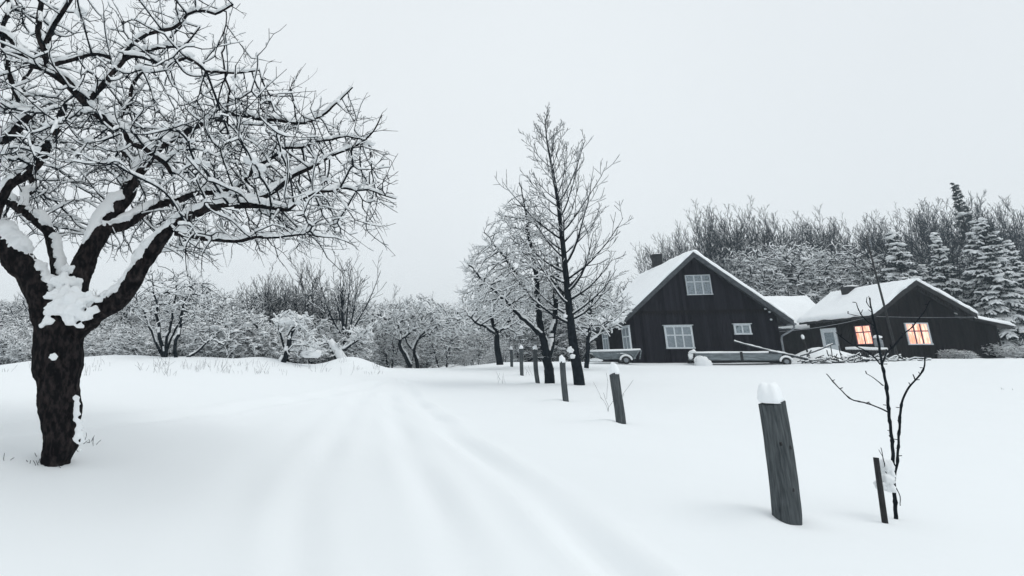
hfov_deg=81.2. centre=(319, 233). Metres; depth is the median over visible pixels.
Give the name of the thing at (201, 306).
snowy shrub
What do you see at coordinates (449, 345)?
snowy shrub
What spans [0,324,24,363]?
snowy shrub
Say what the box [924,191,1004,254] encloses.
woodland tree
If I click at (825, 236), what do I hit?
woodland tree
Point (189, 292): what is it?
dark stemmed tree
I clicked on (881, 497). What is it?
stake
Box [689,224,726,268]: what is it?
woodland tree
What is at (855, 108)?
sky
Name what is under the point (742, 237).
woodland tree
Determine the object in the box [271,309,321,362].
leaning stump tree
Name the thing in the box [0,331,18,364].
snowy shrub
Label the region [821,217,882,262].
woodland tree
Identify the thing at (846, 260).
snowy shrub
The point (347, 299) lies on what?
snowy shrub
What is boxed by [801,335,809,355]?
stake
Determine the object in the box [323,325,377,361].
snowy shrub
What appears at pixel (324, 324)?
snowy shrub
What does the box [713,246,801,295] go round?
snowy shrub
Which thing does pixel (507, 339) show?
snowy shrub
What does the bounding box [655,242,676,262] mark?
woodland tree
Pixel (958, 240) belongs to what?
woodland tree
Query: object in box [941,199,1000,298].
woodland tree
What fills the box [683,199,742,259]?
woodland tree
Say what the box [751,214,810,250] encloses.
woodland tree
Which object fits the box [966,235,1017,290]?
woodland tree
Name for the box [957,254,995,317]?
spruce tree
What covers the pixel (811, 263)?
snowy shrub
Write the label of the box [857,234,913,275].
woodland tree
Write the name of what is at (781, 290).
snowy shrub
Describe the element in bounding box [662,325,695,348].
window
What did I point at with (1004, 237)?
woodland tree
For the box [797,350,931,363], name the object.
brush pile
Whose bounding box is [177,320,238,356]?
snowy shrub
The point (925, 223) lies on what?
woodland tree
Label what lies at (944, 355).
snowy shrub
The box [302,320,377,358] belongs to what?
leaning stump tree
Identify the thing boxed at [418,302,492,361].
snowy shrub
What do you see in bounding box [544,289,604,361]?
snowy shrub
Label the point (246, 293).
woodland tree
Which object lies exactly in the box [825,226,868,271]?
woodland tree
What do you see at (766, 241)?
woodland tree
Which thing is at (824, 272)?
snowy shrub
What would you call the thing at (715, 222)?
woodland tree
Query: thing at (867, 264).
snowy shrub
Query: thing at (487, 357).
snowy shrub
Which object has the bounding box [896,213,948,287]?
woodland tree
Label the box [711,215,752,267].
woodland tree
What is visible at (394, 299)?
woodland tree
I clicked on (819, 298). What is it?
snowy shrub
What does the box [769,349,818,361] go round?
pole
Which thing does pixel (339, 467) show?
snow ground
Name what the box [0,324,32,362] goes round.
snowy shrub
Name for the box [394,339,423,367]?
snowy shrub
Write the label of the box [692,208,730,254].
woodland tree
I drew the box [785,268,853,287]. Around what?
snowy shrub
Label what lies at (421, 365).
snowy shrub
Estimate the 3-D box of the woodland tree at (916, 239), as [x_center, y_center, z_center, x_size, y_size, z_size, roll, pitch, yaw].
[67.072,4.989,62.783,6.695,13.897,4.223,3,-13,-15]
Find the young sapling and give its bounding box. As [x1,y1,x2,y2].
[826,296,929,518]
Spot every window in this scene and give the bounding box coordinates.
[602,331,609,348]
[621,325,631,348]
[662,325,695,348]
[684,274,712,294]
[732,323,752,334]
[854,325,873,344]
[904,323,933,344]
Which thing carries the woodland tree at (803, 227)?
on the snow ground at (339, 467)
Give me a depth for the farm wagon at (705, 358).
27.43 m
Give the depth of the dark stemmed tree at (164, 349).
23.67 m
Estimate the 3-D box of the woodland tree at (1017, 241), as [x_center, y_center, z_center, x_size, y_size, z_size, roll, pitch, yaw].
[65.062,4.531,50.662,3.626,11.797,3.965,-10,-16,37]
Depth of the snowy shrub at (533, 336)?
45.23 m
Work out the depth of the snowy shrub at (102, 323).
35.67 m
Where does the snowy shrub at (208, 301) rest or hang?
on the snow ground at (339, 467)
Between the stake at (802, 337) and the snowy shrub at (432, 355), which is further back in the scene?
the snowy shrub at (432, 355)
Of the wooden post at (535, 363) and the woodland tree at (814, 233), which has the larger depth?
the woodland tree at (814, 233)
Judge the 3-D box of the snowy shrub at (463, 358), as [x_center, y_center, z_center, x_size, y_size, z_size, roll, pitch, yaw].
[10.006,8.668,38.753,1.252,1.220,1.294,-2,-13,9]
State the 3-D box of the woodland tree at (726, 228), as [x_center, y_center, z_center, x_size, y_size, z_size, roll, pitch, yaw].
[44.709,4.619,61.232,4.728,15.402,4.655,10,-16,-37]
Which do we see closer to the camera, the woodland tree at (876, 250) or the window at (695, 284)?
the window at (695, 284)
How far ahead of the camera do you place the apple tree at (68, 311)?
5.72 m
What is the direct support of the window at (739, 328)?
in the cottage at (688, 301)
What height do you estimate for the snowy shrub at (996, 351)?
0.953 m
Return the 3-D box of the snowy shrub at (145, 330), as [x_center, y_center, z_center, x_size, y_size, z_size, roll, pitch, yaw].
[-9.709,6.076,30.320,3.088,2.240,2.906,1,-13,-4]
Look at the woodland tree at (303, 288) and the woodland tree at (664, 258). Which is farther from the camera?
the woodland tree at (664, 258)
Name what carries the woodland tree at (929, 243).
on the snow ground at (339, 467)
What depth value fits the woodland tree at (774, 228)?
73.38 m
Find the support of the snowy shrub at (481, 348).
on the snow ground at (339, 467)
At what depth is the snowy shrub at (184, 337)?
28.83 m
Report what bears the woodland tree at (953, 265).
on the snow ground at (339, 467)
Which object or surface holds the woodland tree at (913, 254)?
on the snow ground at (339, 467)
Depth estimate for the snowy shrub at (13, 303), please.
67.39 m
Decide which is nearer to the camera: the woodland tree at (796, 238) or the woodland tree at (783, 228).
the woodland tree at (796, 238)
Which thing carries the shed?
on the snow ground at (339, 467)
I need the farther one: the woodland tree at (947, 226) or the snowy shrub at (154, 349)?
the woodland tree at (947, 226)
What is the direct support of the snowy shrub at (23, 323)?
on the snow ground at (339, 467)
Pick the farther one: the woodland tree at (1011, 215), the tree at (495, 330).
the woodland tree at (1011, 215)
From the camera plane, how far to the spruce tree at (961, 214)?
55.78 m
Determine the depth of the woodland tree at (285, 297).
35.91 m
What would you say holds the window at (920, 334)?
in the cottage at (966, 330)
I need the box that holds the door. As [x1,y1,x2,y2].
[820,328,840,350]
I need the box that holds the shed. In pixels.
[764,295,815,354]
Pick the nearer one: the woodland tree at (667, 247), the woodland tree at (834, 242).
the woodland tree at (834, 242)
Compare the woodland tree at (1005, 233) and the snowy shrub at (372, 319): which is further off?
the woodland tree at (1005, 233)
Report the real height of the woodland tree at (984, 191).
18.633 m
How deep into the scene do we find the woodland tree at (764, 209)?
71.13 m
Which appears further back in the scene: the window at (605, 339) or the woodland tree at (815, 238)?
the woodland tree at (815, 238)
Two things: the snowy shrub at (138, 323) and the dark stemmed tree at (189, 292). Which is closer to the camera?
the dark stemmed tree at (189, 292)
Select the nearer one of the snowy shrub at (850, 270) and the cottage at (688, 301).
the cottage at (688, 301)
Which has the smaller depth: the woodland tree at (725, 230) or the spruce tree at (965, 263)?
the spruce tree at (965, 263)
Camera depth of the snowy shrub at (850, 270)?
50.40 m
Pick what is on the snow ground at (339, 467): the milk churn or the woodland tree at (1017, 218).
the woodland tree at (1017, 218)
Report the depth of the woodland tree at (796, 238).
61.16 m
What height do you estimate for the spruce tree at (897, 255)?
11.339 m
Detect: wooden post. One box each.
[510,346,512,366]
[519,345,523,375]
[533,345,539,382]
[559,355,568,401]
[608,362,625,423]
[757,382,801,524]
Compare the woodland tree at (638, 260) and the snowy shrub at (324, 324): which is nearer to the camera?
the snowy shrub at (324, 324)
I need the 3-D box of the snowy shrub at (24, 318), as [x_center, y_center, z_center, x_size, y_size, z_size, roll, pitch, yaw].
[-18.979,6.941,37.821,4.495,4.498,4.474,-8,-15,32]
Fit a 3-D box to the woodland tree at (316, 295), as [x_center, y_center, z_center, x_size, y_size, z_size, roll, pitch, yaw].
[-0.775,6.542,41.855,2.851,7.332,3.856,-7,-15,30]
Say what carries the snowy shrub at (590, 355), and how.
on the snow ground at (339, 467)
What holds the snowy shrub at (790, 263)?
on the snow ground at (339, 467)
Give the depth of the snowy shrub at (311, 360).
28.81 m
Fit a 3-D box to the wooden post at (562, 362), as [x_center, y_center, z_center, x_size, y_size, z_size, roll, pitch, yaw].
[6.158,3.772,14.113,0.156,1.414,0.148,0,-13,0]
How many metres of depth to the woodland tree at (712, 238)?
61.03 m
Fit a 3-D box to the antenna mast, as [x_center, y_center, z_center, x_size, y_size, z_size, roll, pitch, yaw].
[29.601,3.479,29.485,0.342,6.680,0.165,0,-13,0]
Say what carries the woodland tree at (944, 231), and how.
on the snow ground at (339, 467)
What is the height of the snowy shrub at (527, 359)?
7.961 m
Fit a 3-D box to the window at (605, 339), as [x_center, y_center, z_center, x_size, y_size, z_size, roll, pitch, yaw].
[18.376,6.898,36.073,0.130,1.465,1.600,-3,-13,14]
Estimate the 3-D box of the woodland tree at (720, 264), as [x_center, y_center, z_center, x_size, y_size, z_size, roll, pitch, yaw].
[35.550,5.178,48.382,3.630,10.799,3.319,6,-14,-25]
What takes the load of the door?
in the cottage at (966, 330)
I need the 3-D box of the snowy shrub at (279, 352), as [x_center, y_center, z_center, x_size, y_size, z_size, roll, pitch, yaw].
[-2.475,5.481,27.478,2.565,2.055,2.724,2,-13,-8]
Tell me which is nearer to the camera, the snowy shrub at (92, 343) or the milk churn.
the snowy shrub at (92, 343)
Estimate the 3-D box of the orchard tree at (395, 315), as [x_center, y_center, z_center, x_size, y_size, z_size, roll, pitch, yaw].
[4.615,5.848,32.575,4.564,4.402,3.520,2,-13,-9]
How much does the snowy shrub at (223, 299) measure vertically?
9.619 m
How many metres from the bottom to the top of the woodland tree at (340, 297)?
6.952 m
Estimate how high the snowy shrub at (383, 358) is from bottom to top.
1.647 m
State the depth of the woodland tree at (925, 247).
52.77 m
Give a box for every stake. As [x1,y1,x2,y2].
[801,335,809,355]
[873,457,887,523]
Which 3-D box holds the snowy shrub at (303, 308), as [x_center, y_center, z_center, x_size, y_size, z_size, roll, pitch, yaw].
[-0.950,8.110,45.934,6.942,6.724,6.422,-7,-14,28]
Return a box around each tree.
[0,0,397,466]
[113,258,208,356]
[164,267,229,357]
[227,276,287,324]
[247,260,285,325]
[257,274,289,326]
[257,276,283,320]
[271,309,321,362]
[272,274,311,360]
[281,256,321,316]
[287,258,341,328]
[290,277,331,315]
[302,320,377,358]
[310,250,386,356]
[314,262,368,329]
[360,296,445,367]
[383,283,399,319]
[400,290,479,367]
[452,276,535,364]
[453,174,582,383]
[494,103,633,384]
[552,275,635,367]
[630,242,657,277]
[643,225,690,267]
[643,228,685,268]
[646,233,670,269]
[649,234,689,257]
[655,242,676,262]
[664,219,689,260]
[675,225,730,258]
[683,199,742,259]
[685,202,732,263]
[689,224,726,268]
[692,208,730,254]
[694,212,751,262]
[700,225,749,267]
[703,203,747,267]
[710,223,743,267]
[710,233,752,286]
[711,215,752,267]
[711,217,756,246]
[715,195,763,258]
[715,240,746,278]
[715,240,756,266]
[724,216,771,267]
[741,219,800,254]
[746,226,805,262]
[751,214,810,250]
[752,205,789,250]
[752,207,787,251]
[762,214,796,247]
[766,220,809,260]
[767,226,802,258]
[771,212,801,247]
[782,211,814,242]
[795,218,843,250]
[796,214,819,242]
[800,217,843,254]
[800,218,840,250]
[801,206,840,254]
[803,217,826,247]
[803,222,846,256]
[805,226,832,253]
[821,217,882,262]
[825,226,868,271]
[826,225,849,256]
[841,210,883,257]
[854,230,896,271]
[855,211,923,259]
[856,228,906,284]
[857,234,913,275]
[859,210,913,272]
[861,238,882,276]
[868,199,955,286]
[871,216,908,260]
[872,233,917,275]
[876,221,926,267]
[881,229,924,281]
[886,199,942,274]
[886,202,940,273]
[890,216,949,274]
[893,198,954,261]
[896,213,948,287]
[901,230,942,287]
[906,221,957,295]
[909,208,967,295]
[910,218,980,295]
[917,264,932,283]
[920,189,994,247]
[921,212,963,298]
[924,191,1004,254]
[925,210,1001,293]
[926,198,972,298]
[926,232,977,310]
[927,245,960,294]
[929,219,984,307]
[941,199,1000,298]
[949,183,994,298]
[954,202,992,231]
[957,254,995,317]
[960,217,1023,357]
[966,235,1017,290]
[973,197,1022,253]
[975,221,1006,266]
[982,202,1023,269]
[983,214,1021,245]
[986,202,1023,261]
[989,213,1020,256]
[991,221,1021,269]
[992,194,1023,245]
[1002,240,1023,315]
[1010,222,1023,264]
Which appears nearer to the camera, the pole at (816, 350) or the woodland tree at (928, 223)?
the pole at (816, 350)
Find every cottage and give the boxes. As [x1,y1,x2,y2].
[585,250,796,362]
[796,278,1015,358]
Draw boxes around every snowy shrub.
[0,294,27,326]
[0,299,23,314]
[0,301,18,327]
[0,301,25,325]
[0,310,15,329]
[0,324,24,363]
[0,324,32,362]
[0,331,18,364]
[3,306,32,329]
[4,315,32,351]
[4,335,32,362]
[83,330,113,356]
[85,317,132,353]
[96,323,155,354]
[98,307,142,333]
[104,290,178,330]
[122,325,162,355]
[137,297,199,331]
[138,329,178,356]
[143,322,184,356]
[149,287,241,312]
[152,282,230,332]
[153,296,223,321]
[168,317,215,356]
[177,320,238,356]
[188,303,233,340]
[198,307,277,357]
[208,344,234,357]
[213,289,280,325]
[227,318,277,357]
[234,289,311,313]
[236,323,286,357]
[244,324,294,359]
[268,325,316,362]
[273,285,358,363]
[278,296,344,322]
[282,311,340,363]
[290,330,333,363]
[300,292,375,325]
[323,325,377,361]
[333,298,392,342]
[337,320,365,334]
[350,302,411,367]
[351,339,379,363]
[366,320,413,367]
[375,347,390,367]
[394,325,442,367]
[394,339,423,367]
[403,321,455,367]
[414,313,474,367]
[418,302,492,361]
[446,304,494,358]
[453,330,491,364]
[456,350,473,365]
[483,283,544,361]
[485,352,495,363]
[486,319,535,361]
[488,338,515,362]
[508,287,566,361]
[533,303,591,360]
[536,303,596,361]
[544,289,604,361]
[544,294,596,358]
[606,277,632,296]
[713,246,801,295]
[725,248,809,295]
[727,261,797,295]
[731,240,838,302]
[732,243,839,301]
[746,278,775,295]
[748,243,855,300]
[749,241,856,292]
[761,254,853,300]
[785,261,862,290]
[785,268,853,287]
[785,275,837,296]
[797,251,874,284]
[800,261,855,303]
[806,239,904,286]
[823,256,877,289]
[832,251,894,285]
[937,349,962,358]
[952,350,977,358]
[982,342,1010,356]
[999,346,1023,357]
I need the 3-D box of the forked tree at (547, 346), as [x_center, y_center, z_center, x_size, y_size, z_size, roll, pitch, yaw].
[6.897,1.500,19.289,4.730,7.241,3.769,0,-13,0]
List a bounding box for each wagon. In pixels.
[589,348,641,363]
[687,349,793,365]
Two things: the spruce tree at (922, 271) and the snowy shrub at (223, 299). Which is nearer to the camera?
the spruce tree at (922, 271)
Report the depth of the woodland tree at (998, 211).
75.60 m
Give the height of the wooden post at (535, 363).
1.661 m
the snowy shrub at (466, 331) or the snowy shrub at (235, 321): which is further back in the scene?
the snowy shrub at (466, 331)
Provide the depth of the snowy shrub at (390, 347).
34.41 m
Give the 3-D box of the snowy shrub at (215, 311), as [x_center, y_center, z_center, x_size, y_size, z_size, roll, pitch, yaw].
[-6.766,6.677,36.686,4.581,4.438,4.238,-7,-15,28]
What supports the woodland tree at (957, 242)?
on the snow ground at (339, 467)
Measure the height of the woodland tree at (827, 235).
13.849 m
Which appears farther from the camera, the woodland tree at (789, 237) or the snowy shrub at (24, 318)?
the woodland tree at (789, 237)
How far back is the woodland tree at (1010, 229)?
73.12 m
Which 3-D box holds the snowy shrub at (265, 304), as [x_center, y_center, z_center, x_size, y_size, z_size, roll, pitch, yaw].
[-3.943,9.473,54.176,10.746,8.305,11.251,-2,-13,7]
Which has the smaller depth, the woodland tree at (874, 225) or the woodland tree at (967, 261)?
the woodland tree at (967, 261)
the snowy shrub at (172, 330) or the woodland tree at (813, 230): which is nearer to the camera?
the snowy shrub at (172, 330)
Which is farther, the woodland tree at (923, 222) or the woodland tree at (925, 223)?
the woodland tree at (923, 222)
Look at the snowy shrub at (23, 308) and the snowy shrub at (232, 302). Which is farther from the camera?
the snowy shrub at (23, 308)
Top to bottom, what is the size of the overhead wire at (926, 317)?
0.128 m
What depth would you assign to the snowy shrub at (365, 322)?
68.38 m
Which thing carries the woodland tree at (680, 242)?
on the snow ground at (339, 467)
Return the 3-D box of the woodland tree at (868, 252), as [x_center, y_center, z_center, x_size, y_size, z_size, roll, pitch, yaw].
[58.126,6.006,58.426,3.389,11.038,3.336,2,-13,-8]
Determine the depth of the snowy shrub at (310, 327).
31.03 m
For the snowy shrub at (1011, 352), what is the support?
on the snow ground at (339, 467)
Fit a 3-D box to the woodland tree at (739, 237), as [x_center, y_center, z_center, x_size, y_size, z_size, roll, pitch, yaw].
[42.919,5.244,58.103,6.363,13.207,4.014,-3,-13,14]
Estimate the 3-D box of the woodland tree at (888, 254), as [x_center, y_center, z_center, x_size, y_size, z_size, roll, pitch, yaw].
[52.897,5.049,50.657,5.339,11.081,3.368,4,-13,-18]
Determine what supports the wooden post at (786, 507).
on the snow ground at (339, 467)
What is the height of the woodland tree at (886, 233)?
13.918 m
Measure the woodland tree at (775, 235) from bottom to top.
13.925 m
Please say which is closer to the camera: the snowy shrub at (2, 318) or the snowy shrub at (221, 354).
the snowy shrub at (221, 354)
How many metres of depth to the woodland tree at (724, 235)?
59.05 m
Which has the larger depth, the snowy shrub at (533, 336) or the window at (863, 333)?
the snowy shrub at (533, 336)
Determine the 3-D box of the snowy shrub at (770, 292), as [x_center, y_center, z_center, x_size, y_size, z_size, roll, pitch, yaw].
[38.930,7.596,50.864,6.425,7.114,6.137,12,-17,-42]
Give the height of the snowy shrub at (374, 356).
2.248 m
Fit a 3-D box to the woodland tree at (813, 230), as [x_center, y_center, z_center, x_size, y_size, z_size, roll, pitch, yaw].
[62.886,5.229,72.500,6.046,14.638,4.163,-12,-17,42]
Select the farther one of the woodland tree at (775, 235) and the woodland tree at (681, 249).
the woodland tree at (681, 249)
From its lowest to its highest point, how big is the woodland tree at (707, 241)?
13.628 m
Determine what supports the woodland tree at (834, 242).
on the snow ground at (339, 467)
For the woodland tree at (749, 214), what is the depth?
75.31 m
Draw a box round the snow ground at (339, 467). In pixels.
[0,347,1023,575]
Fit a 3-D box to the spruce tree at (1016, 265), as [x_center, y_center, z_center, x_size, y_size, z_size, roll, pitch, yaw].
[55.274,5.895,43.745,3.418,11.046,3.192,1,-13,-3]
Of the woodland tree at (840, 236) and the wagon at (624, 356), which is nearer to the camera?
the wagon at (624, 356)
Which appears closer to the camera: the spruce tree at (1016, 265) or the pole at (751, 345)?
the pole at (751, 345)
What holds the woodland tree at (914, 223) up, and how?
on the snow ground at (339, 467)
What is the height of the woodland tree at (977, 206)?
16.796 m
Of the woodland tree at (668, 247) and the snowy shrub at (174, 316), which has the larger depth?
the woodland tree at (668, 247)
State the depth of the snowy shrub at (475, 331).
66.58 m
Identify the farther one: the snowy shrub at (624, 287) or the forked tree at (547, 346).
the snowy shrub at (624, 287)
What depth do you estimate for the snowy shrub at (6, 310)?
56.86 m
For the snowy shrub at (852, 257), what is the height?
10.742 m
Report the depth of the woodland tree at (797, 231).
73.40 m
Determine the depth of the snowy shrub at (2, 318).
39.44 m
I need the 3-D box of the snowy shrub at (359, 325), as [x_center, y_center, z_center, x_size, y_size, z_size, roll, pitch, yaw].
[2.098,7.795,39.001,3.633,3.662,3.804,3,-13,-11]
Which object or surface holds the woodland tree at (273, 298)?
on the snow ground at (339, 467)
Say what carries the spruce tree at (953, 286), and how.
on the snow ground at (339, 467)
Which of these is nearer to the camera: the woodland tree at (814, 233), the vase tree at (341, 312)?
the vase tree at (341, 312)
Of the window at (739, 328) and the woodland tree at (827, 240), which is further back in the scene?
the woodland tree at (827, 240)
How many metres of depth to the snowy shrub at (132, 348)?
26.36 m
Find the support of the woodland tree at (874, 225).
on the snow ground at (339, 467)
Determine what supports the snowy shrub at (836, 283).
on the snow ground at (339, 467)
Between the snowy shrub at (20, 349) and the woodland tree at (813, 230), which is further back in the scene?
the woodland tree at (813, 230)
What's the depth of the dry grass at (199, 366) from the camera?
18.92 m
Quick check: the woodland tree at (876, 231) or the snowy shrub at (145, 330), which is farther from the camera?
the woodland tree at (876, 231)
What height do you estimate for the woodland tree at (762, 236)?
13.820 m
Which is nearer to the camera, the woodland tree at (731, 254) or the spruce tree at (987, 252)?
the spruce tree at (987, 252)
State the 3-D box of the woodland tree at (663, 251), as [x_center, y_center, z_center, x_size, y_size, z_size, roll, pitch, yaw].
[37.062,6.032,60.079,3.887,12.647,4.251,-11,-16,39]
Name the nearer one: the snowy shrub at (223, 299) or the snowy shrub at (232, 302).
the snowy shrub at (232, 302)
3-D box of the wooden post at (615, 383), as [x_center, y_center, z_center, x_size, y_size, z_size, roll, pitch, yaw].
[4.998,2.789,9.420,0.165,1.226,0.158,0,-13,0]
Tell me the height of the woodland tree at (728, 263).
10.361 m
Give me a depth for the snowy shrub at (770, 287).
49.61 m
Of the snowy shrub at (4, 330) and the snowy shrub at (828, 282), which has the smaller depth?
the snowy shrub at (4, 330)
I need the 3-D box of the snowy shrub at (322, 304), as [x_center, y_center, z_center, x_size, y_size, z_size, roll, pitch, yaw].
[-0.003,6.438,37.579,5.794,5.841,6.066,-7,-15,29]
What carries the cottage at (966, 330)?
on the snow ground at (339, 467)
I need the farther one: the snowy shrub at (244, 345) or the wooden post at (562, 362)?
the snowy shrub at (244, 345)
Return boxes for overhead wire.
[779,318,863,331]
[876,316,957,317]
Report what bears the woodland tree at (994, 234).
on the snow ground at (339, 467)
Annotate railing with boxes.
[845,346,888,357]
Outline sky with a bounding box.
[0,0,1023,353]
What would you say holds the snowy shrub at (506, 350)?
on the snow ground at (339, 467)
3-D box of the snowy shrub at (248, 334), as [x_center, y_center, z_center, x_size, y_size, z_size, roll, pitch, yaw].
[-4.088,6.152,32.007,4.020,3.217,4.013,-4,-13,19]
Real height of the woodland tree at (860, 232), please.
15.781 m
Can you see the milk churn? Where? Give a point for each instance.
(876, 343)
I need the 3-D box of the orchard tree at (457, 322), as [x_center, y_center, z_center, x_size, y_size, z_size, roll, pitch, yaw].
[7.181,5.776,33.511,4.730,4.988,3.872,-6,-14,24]
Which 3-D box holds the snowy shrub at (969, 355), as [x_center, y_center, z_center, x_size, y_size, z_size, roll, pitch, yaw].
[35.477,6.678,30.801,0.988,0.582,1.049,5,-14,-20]
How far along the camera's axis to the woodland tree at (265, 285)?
41.85 m
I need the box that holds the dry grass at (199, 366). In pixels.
[2,353,1012,467]
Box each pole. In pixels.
[734,340,802,359]
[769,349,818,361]
[791,343,832,357]
[809,357,895,363]
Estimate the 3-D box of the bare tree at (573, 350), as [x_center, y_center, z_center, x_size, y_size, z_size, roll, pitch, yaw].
[8.249,0.329,18.785,4.116,9.568,4.260,-7,-14,28]
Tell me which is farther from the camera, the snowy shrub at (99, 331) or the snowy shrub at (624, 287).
the snowy shrub at (624, 287)
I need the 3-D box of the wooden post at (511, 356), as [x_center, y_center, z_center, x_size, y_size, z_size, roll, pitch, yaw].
[9.347,6.112,27.322,0.180,1.210,0.153,0,-13,0]
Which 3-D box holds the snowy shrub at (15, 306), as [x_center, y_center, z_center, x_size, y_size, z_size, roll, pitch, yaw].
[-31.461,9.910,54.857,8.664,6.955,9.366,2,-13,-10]
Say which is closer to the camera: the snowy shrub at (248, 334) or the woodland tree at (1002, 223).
the snowy shrub at (248, 334)
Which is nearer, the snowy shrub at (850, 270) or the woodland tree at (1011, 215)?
the snowy shrub at (850, 270)
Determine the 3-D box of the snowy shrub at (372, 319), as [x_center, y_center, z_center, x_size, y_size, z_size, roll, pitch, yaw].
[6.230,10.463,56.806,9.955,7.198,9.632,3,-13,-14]
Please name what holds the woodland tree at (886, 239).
on the snow ground at (339, 467)
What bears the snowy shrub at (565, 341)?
on the snow ground at (339, 467)
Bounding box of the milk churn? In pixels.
[873,335,883,346]
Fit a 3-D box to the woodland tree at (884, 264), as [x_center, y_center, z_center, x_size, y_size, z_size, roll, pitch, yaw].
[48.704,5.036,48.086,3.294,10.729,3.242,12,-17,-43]
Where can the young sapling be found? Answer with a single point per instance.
(889, 468)
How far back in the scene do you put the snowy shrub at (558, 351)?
44.23 m
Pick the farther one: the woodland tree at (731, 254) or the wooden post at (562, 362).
the woodland tree at (731, 254)
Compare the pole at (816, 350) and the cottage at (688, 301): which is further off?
the cottage at (688, 301)
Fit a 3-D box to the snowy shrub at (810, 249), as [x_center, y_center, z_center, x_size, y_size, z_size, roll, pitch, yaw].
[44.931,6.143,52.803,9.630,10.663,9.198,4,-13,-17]
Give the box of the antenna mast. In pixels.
[866,238,898,358]
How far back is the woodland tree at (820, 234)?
73.91 m
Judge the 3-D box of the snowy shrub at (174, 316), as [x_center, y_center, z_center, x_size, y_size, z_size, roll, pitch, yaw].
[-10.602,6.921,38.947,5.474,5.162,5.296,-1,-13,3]
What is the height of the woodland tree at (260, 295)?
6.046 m
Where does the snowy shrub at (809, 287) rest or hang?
on the snow ground at (339, 467)
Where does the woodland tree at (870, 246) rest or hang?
on the snow ground at (339, 467)
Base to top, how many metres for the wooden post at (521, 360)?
1.554 m
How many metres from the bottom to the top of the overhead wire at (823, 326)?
1.050 m
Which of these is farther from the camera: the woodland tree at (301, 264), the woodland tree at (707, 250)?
the woodland tree at (707, 250)
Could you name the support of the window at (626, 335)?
in the cottage at (688, 301)
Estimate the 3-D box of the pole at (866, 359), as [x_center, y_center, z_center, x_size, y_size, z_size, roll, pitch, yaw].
[25.654,6.150,26.901,4.526,0.401,0.202,1,-13,-4]
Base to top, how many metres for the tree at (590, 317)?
4.209 m

